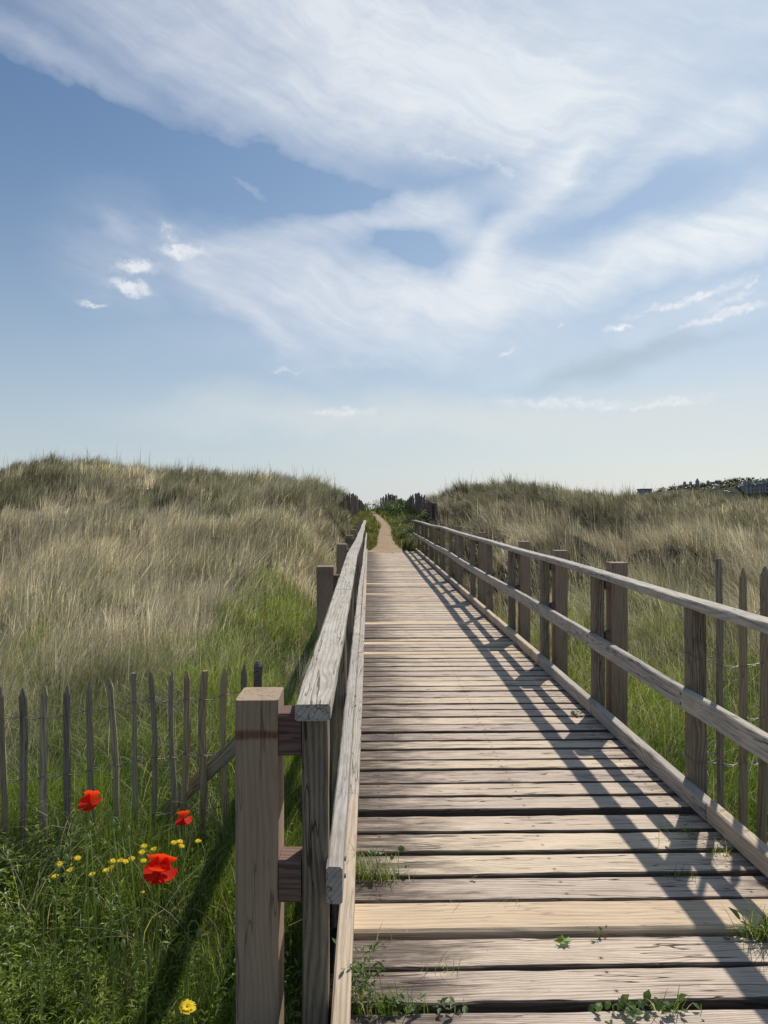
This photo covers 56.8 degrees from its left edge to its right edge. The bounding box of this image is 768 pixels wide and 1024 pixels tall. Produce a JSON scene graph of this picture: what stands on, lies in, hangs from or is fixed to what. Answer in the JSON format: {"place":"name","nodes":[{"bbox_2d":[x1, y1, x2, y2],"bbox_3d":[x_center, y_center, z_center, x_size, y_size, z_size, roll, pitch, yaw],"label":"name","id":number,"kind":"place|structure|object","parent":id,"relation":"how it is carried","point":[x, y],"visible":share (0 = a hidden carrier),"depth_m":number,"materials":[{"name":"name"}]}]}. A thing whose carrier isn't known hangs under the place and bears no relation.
{"place":"outdoors","nodes":[
{"label":"outdoors","id":0,"kind":"place"},
{"bbox_2d":[0,465,767,1023],"bbox_3d":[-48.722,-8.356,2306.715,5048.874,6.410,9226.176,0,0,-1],"label":"ground","id":1,"kind":"structure","parent":0,"point":[500,573],"depth_m":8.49,"materials":[{"name":"green plant"}]},
{"bbox_2d":[28,952,41,1023],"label":"poppy bud","id":2,"kind":"object","parent":1,"relation":"on","point":[29,966],"visible":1,"depth_m":2.43,"materials":[{"name":"green plant"}]},
{"bbox_2d":[42,887,55,1020],"bbox_3d":[-1.220,1.691,2.582,0.055,0.659,0.017,0,0,-1],"label":"poppy bud","id":3,"kind":"object","parent":1,"relation":"on","point":[53,899],"visible":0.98,"depth_m":2.58,"materials":[{"name":"green plant"}]},
{"bbox_2d":[51,874,58,960],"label":"hawkweed flower","id":4,"kind":"object","parent":1,"relation":"on","point":[54,876],"visible":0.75,"depth_m":2.98,"materials":[{"name":"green plant"}]},
{"bbox_2d":[58,861,62,969],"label":"hawkweed flower","id":5,"kind":"object","parent":1,"relation":"on","point":[59,865],"visible":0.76,"depth_m":2.98,"materials":[{"name":"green plant"}]},
{"bbox_2d":[53,845,68,1020],"bbox_3d":[-1.243,1.649,2.731,0.061,0.735,0.017,0,0,-1],"label":"poppy bud","id":6,"kind":"object","parent":1,"relation":"on","point":[66,858],"visible":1,"depth_m":2.73,"materials":[{"name":"green plant"}]},
{"bbox_2d":[66,867,72,982],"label":"hawkweed flower","id":7,"kind":"object","parent":1,"relation":"on","point":[69,869],"visible":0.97,"depth_m":2.98,"materials":[{"name":"green plant"}]},
{"bbox_2d":[75,855,80,970],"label":"hawkweed flower","id":8,"kind":"object","parent":1,"relation":"on","point":[77,857],"visible":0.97,"depth_m":2.99,"materials":[{"name":"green plant"}]},
{"bbox_2d":[71,980,86,1023],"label":"poppy bud","id":9,"kind":"object","parent":1,"relation":"on","point":[73,995],"visible":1,"depth_m":2.38,"materials":[{"name":"green plant"}]},
{"bbox_2d":[75,834,89,1018],"bbox_3d":[-1.182,1.643,2.783,0.062,0.765,0.017,0,0,-1],"label":"poppy bud","id":10,"kind":"object","parent":1,"relation":"on","point":[88,838],"visible":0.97,"depth_m":2.78,"materials":[{"name":"green plant"}]},
{"bbox_2d":[77,790,101,984],"bbox_3d":[-1.235,1.590,2.976,0.096,0.844,0.084,0,0,-1],"label":"poppy","id":11,"kind":"object","parent":1,"relation":"on","point":[89,798],"visible":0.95,"depth_m":2.99,"materials":[{"name":"red plant"}]},
{"bbox_2d":[89,872,94,987],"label":"hawkweed flower","id":12,"kind":"object","parent":1,"relation":"on","point":[94,921],"visible":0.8,"depth_m":2.98,"materials":[{"name":"green plant"}]},
{"bbox_2d":[88,820,98,1015],"bbox_3d":[-1.160,1.627,2.833,0.042,0.792,0.018,0,0,-1],"label":"poppy bud","id":13,"kind":"object","parent":1,"relation":"on","point":[89,825],"visible":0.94,"depth_m":2.83,"materials":[{"name":"green plant"}]},
{"bbox_2d":[87,888,99,1023],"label":"poppy bud","id":14,"kind":"object","parent":1,"relation":"on","point":[97,901],"visible":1,"depth_m":2.58,"materials":[{"name":"green plant"}]},
{"bbox_2d":[102,868,108,987],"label":"hawkweed flower","id":15,"kind":"object","parent":1,"relation":"on","point":[104,911],"visible":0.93,"depth_m":2.99,"materials":[{"name":"green plant"}]},
{"bbox_2d":[108,865,113,986],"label":"hawkweed flower","id":16,"kind":"object","parent":1,"relation":"on","point":[112,867],"visible":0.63,"depth_m":2.99,"materials":[{"name":"green plant"}]},
{"bbox_2d":[110,858,117,986],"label":"hawkweed flower","id":17,"kind":"object","parent":1,"relation":"on","point":[112,860],"visible":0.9,"depth_m":2.99,"materials":[{"name":"green plant"}]},
{"bbox_2d":[109,817,119,1013],"bbox_3d":[-1.074,1.628,2.835,0.045,0.822,0.015,0,0,-1],"label":"poppy bud","id":18,"kind":"object","parent":1,"relation":"on","point":[118,828],"visible":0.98,"depth_m":2.83,"materials":[{"name":"green plant"}]},
{"bbox_2d":[112,930,124,1023],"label":"poppy bud","id":19,"kind":"object","parent":1,"relation":"on","point":[122,945],"visible":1,"depth_m":2.49,"materials":[{"name":"green plant"}]},
{"bbox_2d":[112,819,127,1018],"bbox_3d":[-1.056,1.631,2.835,0.063,0.811,0.016,0,0,-1],"label":"poppy bud","id":20,"kind":"object","parent":1,"relation":"on","point":[113,823],"visible":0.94,"depth_m":2.83,"materials":[{"name":"green plant"}]},
{"bbox_2d":[117,858,122,988],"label":"hawkweed flower","id":21,"kind":"object","parent":1,"relation":"on","point":[119,860],"visible":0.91,"depth_m":2.98,"materials":[{"name":"green plant"}]},
{"bbox_2d":[122,859,128,985],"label":"hawkweed flower","id":22,"kind":"object","parent":1,"relation":"on","point":[126,860],"visible":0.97,"depth_m":2.98,"materials":[{"name":"green plant"}]},
{"bbox_2d":[0,661,262,862],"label":"paling fence","id":23,"kind":"object","parent":1,"relation":"on","point":[203,775],"visible":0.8,"depth_m":4.11,"materials":[{"name":"wood"}]},
{"bbox_2d":[129,856,135,983],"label":"hawkweed flower","id":24,"kind":"object","parent":1,"relation":"on","point":[132,858],"visible":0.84,"depth_m":2.99,"materials":[{"name":"green plant"}]},
{"bbox_2d":[126,825,141,1012],"bbox_3d":[-0.980,1.638,2.787,0.063,0.817,0.018,0,0,-1],"label":"poppy bud","id":25,"kind":"object","parent":1,"relation":"on","point":[128,829],"visible":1,"depth_m":2.79,"materials":[{"name":"green plant"}]},
{"bbox_2d":[134,960,147,1023],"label":"poppy bud","id":26,"kind":"object","parent":1,"relation":"on","point":[136,974],"visible":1,"depth_m":2.39,"materials":[{"name":"green plant"}]},
{"bbox_2d":[138,849,145,986],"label":"hawkweed flower","id":27,"kind":"object","parent":1,"relation":"on","point":[142,851],"visible":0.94,"depth_m":2.99,"materials":[{"name":"green plant"}]},
{"bbox_2d":[140,891,144,979],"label":"hawkweed flower","id":28,"kind":"object","parent":1,"relation":"on","point":[143,931],"visible":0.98,"depth_m":2.99,"materials":[{"name":"green plant"}]},
{"bbox_2d":[140,858,146,983],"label":"hawkweed flower","id":29,"kind":"object","parent":1,"relation":"on","point":[140,913],"visible":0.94,"depth_m":2.98,"materials":[{"name":"green plant"}]},
{"bbox_2d":[141,843,146,971],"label":"hawkweed flower","id":30,"kind":"object","parent":1,"relation":"on","point":[141,904],"visible":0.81,"depth_m":3.13,"materials":[{"name":"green plant"}]},
{"bbox_2d":[150,847,156,973],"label":"hawkweed flower","id":31,"kind":"object","parent":1,"relation":"on","point":[152,848],"visible":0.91,"depth_m":3.14,"materials":[{"name":"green plant"}]},
{"bbox_2d":[143,853,177,1023],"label":"poppy","id":32,"kind":"object","parent":1,"relation":"on","point":[158,870],"visible":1,"depth_m":2.69,"materials":[{"name":"red plant"}]},
{"bbox_2d":[0,785,329,1023],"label":"leafy weeds","id":33,"kind":"object","parent":1,"relation":"on","point":[60,997],"visible":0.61,"depth_m":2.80,"materials":[{"name":"green plant"}]},
{"bbox_2d":[170,840,176,964],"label":"hawkweed flower","id":34,"kind":"object","parent":1,"relation":"on","point":[173,885],"visible":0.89,"depth_m":3.14,"materials":[{"name":"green plant"}]},
{"bbox_2d":[177,839,182,962],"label":"hawkweed flower","id":35,"kind":"object","parent":1,"relation":"on","point":[179,841],"visible":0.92,"depth_m":3.13,"materials":[{"name":"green plant"}]},
{"bbox_2d":[178,844,184,951],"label":"hawkweed flower","id":36,"kind":"object","parent":1,"relation":"on","point":[181,845],"visible":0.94,"depth_m":3.14,"materials":[{"name":"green plant"}]},
{"bbox_2d":[175,810,191,926],"bbox_3d":[-0.984,1.757,3.488,0.081,0.582,0.069,0,0,-1],"label":"poppy","id":37,"kind":"object","parent":1,"relation":"on","point":[181,820],"visible":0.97,"depth_m":3.49,"materials":[{"name":"red plant"}]},
{"bbox_2d":[178,999,195,1023],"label":"dandelion","id":38,"kind":"object","parent":1,"relation":"on","point":[184,1009],"visible":1,"depth_m":2.29,"materials":[{"name":"yellow plant"}]},
{"bbox_2d":[185,920,200,1023],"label":"poppy bud","id":39,"kind":"object","parent":1,"relation":"on","point":[198,934],"visible":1,"depth_m":2.49,"materials":[{"name":"green plant"}]},
{"bbox_2d":[195,839,201,945],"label":"hawkweed flower","id":40,"kind":"object","parent":1,"relation":"on","point":[197,840],"visible":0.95,"depth_m":3.15,"materials":[{"name":"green plant"}]},
{"bbox_2d":[235,520,366,1023],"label":"railing","id":41,"kind":"object","parent":1,"relation":"on","point":[314,726],"visible":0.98,"depth_m":2.02,"materials":[{"name":"wood"}]},
{"bbox_2d":[339,493,366,518],"bbox_3d":[-1.164,-0.148,33.773,0.404,1.335,14.188,0,0,3],"label":"paling fence","id":42,"kind":"object","parent":1,"relation":"on","point":[355,504],"visible":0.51,"depth_m":28.61,"materials":[{"name":"wood"}]},
{"bbox_2d":[364,499,391,512],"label":"shrub","id":43,"kind":"object","parent":1,"relation":"on","point":[385,506],"visible":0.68,"depth_m":37.03,"materials":[{"name":"green plant"}]},
{"bbox_2d":[0,450,767,835],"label":"marram grass","id":44,"kind":"structure","parent":1,"relation":"on","point":[54,542],"depth_m":14.20,"materials":[{"name":"beige plant"}]},
{"bbox_2d":[2,445,764,514],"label":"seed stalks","id":45,"kind":"object","parent":44,"relation":"attached to","point":[410,501],"visible":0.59,"depth_m":29.16,"materials":[{"name":"beige plant"}]},
{"bbox_2d":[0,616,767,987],"bbox_3d":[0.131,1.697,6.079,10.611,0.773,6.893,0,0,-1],"label":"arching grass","id":46,"kind":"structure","parent":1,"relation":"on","point":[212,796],"depth_m":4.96,"materials":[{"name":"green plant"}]},
{"bbox_2d":[386,499,406,512],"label":"shrub","id":47,"kind":"object","parent":1,"relation":"on","point":[393,505],"visible":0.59,"depth_m":35.27,"materials":[{"name":"green plant"}]},
{"bbox_2d":[388,518,405,526],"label":"shrub","id":48,"kind":"object","parent":1,"relation":"on","point":[396,519],"visible":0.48,"depth_m":31.16,"materials":[{"name":"green plant"}]},
{"bbox_2d":[363,509,438,547],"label":"path weeds","id":49,"kind":"object","parent":1,"relation":"on","point":[403,528],"visible":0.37,"depth_m":29.71,"materials":[{"name":"green plant"}]},
{"bbox_2d":[392,500,415,514],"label":"shrub","id":50,"kind":"object","parent":1,"relation":"on","point":[399,512],"visible":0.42,"depth_m":33.46,"materials":[{"name":"green plant"}]},
{"bbox_2d":[397,530,413,539],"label":"shrub","id":51,"kind":"object","parent":1,"relation":"on","point":[403,534],"visible":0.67,"depth_m":27.19,"materials":[{"name":"green plant"}]},
{"bbox_2d":[380,493,437,524],"bbox_3d":[1.124,-0.142,33.910,0.507,1.768,13.150,0,0,-10],"label":"paling fence","id":52,"kind":"object","parent":1,"relation":"on","point":[420,501],"visible":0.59,"depth_m":31.62,"materials":[{"name":"wood"}]},
{"bbox_2d":[408,509,430,525],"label":"shrub","id":53,"kind":"object","parent":1,"relation":"on","point":[424,516],"visible":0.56,"depth_m":28.66,"materials":[{"name":"green plant"}]},
{"bbox_2d":[329,548,767,1023],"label":"boardwalk","id":54,"kind":"structure","parent":1,"relation":"on","point":[500,770],"depth_m":3.12,"materials":[{"name":"brown wood"}]},
{"bbox_2d":[330,955,384,1004],"bbox_3d":[-0.073,1.440,2.167,0.184,0.141,0.074,0,0,-15],"label":"weed","id":55,"kind":"object","parent":54,"relation":"on","point":[359,988],"visible":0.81,"depth_m":2.17,"materials":[{"name":"green plant"}]},
{"bbox_2d":[332,938,385,973],"bbox_3d":[-0.075,1.452,2.294,0.199,0.116,0.082,0,0,9],"label":"weed","id":56,"kind":"object","parent":54,"relation":"on","point":[356,963],"visible":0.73,"depth_m":2.30,"materials":[{"name":"green plant"}]},
{"bbox_2d":[345,839,382,879],"bbox_3d":[-0.159,1.418,2.893,0.273,0.180,0.280,0,0,17],"label":"grass tuft","id":57,"kind":"object","parent":54,"relation":"on","point":[357,867],"visible":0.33,"depth_m":2.89,"materials":[{"name":"green plant"}]},
{"bbox_2d":[329,966,427,1016],"bbox_3d":[-0.040,1.439,2.107,0.347,0.144,0.200,0,0,-1],"label":"grass tuft","id":58,"kind":"object","parent":54,"relation":"on","point":[359,1010],"visible":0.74,"depth_m":2.12,"materials":[{"name":"green plant"}]},
{"bbox_2d":[346,844,416,885],"bbox_3d":[-0.044,1.419,2.850,0.345,0.177,0.346,0,0,45],"label":"grass tuft","id":59,"kind":"object","parent":54,"relation":"on","point":[371,873],"visible":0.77,"depth_m":2.87,"materials":[{"name":"green plant"}]},
{"bbox_2d":[368,845,408,871],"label":"weed","id":60,"kind":"object","parent":54,"relation":"on","point":[400,848],"visible":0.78,"depth_m":2.92,"materials":[{"name":"green plant"}]},
{"bbox_2d":[330,992,468,1018],"bbox_3d":[0.031,1.476,2.109,0.446,0.070,0.089,0,0,-1],"label":"weed","id":61,"kind":"object","parent":54,"relation":"on","point":[415,1009],"visible":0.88,"depth_m":2.12,"materials":[{"name":"green plant"}]},
{"bbox_2d":[420,947,462,973],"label":"grass tuft","id":62,"kind":"object","parent":54,"relation":"on","point":[444,963],"visible":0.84,"depth_m":2.31,"materials":[{"name":"green plant"}]},
{"bbox_2d":[437,996,460,1022],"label":"weed","id":63,"kind":"object","parent":54,"relation":"on","point":[451,1004],"visible":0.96,"depth_m":2.11,"materials":[{"name":"green plant"}]},
{"bbox_2d":[554,935,571,944],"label":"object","id":64,"kind":"object","parent":54,"relation":"on","point":[562,939],"visible":1,"depth_m":2.44,"materials":[{"name":"green plant"}]},
{"bbox_2d":[570,709,582,716],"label":"weed","id":65,"kind":"object","parent":54,"relation":"on","point":[572,712],"visible":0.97,"depth_m":5.15,"materials":[{"name":"green plant"}]},
{"bbox_2d":[593,925,606,938],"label":"weed","id":66,"kind":"object","parent":54,"relation":"on","point":[600,931],"visible":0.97,"depth_m":2.48,"materials":[{"name":"green plant"}]},
{"bbox_2d":[624,1009,642,1019],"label":"leaf","id":67,"kind":"object","parent":54,"relation":"on","point":[633,1013],"visible":1,"depth_m":2.09,"materials":[{"name":"green plant"}]},
{"bbox_2d":[588,990,704,1023],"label":"weed","id":68,"kind":"object","parent":54,"relation":"on","point":[622,1004],"visible":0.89,"depth_m":2.12,"materials":[{"name":"green plant"}]},
{"bbox_2d":[649,986,690,1015],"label":"grass tuft","id":69,"kind":"object","parent":54,"relation":"on","point":[672,1002],"visible":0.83,"depth_m":2.11,"materials":[{"name":"green plant"}]},
{"bbox_2d":[652,811,695,836],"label":"grass tuft","id":70,"kind":"object","parent":54,"relation":"on","point":[676,828],"visible":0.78,"depth_m":3.26,"materials":[{"name":"green plant"}]},
{"bbox_2d":[667,862,706,880],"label":"grass tuft","id":71,"kind":"object","parent":54,"relation":"on","point":[675,875],"visible":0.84,"depth_m":2.88,"materials":[{"name":"green plant"}]},
{"bbox_2d":[700,835,740,855],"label":"grass tuft","id":72,"kind":"object","parent":54,"relation":"on","point":[726,852],"visible":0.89,"depth_m":3.08,"materials":[{"name":"green plant"}]},
{"bbox_2d":[712,892,767,943],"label":"grass tuft","id":73,"kind":"object","parent":54,"relation":"on","point":[763,932],"visible":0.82,"depth_m":2.47,"materials":[{"name":"green plant"}]},
{"bbox_2d":[723,907,767,938],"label":"weed","id":74,"kind":"object","parent":54,"relation":"on","point":[735,912],"visible":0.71,"depth_m":2.51,"materials":[{"name":"green plant"}]},
{"bbox_2d":[413,520,767,794],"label":"railing","id":75,"kind":"object","parent":1,"relation":"on","point":[616,583],"visible":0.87,"depth_m":5.21,"materials":[{"name":"wood"}]},
{"bbox_2d":[682,559,767,843],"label":"paling fence","id":76,"kind":"object","parent":1,"relation":"on","point":[762,807],"visible":0.56,"depth_m":3.78,"materials":[{"name":"wood"}]},
{"bbox_2d":[0,0,767,508],"label":"sky","id":77,"kind":"structure","parent":0,"point":[401,248],"materials":[{"name":"blue"}]},
{"bbox_2d":[368,511,407,552],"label":"path","id":78,"kind":"structure","parent":0,"point":[386,543],"depth_m":26.95,"materials":[{"name":"beige sand"}]},
{"bbox_2d":[639,481,767,500],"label":"hill","id":79,"kind":"structure","parent":0,"point":[732,492],"depth_m":453.08,"materials":[{"name":"green plant"}]},
{"bbox_2d":[637,489,651,495],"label":"stone house","id":80,"kind":"structure","parent":79,"relation":"on","point":[639,491],"depth_m":458.69,"materials":[{"name":"stone"}]},
{"bbox_2d":[678,478,698,488],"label":"stone house","id":81,"kind":"structure","parent":79,"relation":"on","point":[684,484],"depth_m":470.54,"materials":[{"name":"stone"}]},
{"bbox_2d":[652,477,767,492],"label":"scrub","id":82,"kind":"object","parent":79,"relation":"on","point":[739,480],"visible":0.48,"depth_m":468.08,"materials":[{"name":"green plant"}]},
{"bbox_2d":[738,480,754,493],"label":"stone house","id":83,"kind":"structure","parent":79,"relation":"on","point":[750,485],"depth_m":444.95,"materials":[{"name":"stone"}]},
{"bbox_2d":[753,480,763,492],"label":"stone house","id":84,"kind":"structure","parent":79,"relation":"on","point":[759,487],"depth_m":446.02,"materials":[{"name":"stone"}]},
{"bbox_2d":[760,479,767,492],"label":"stone house","id":85,"kind":"structure","parent":79,"relation":"on","point":[764,483],"depth_m":447.12,"materials":[{"name":"stone"}]}
]}

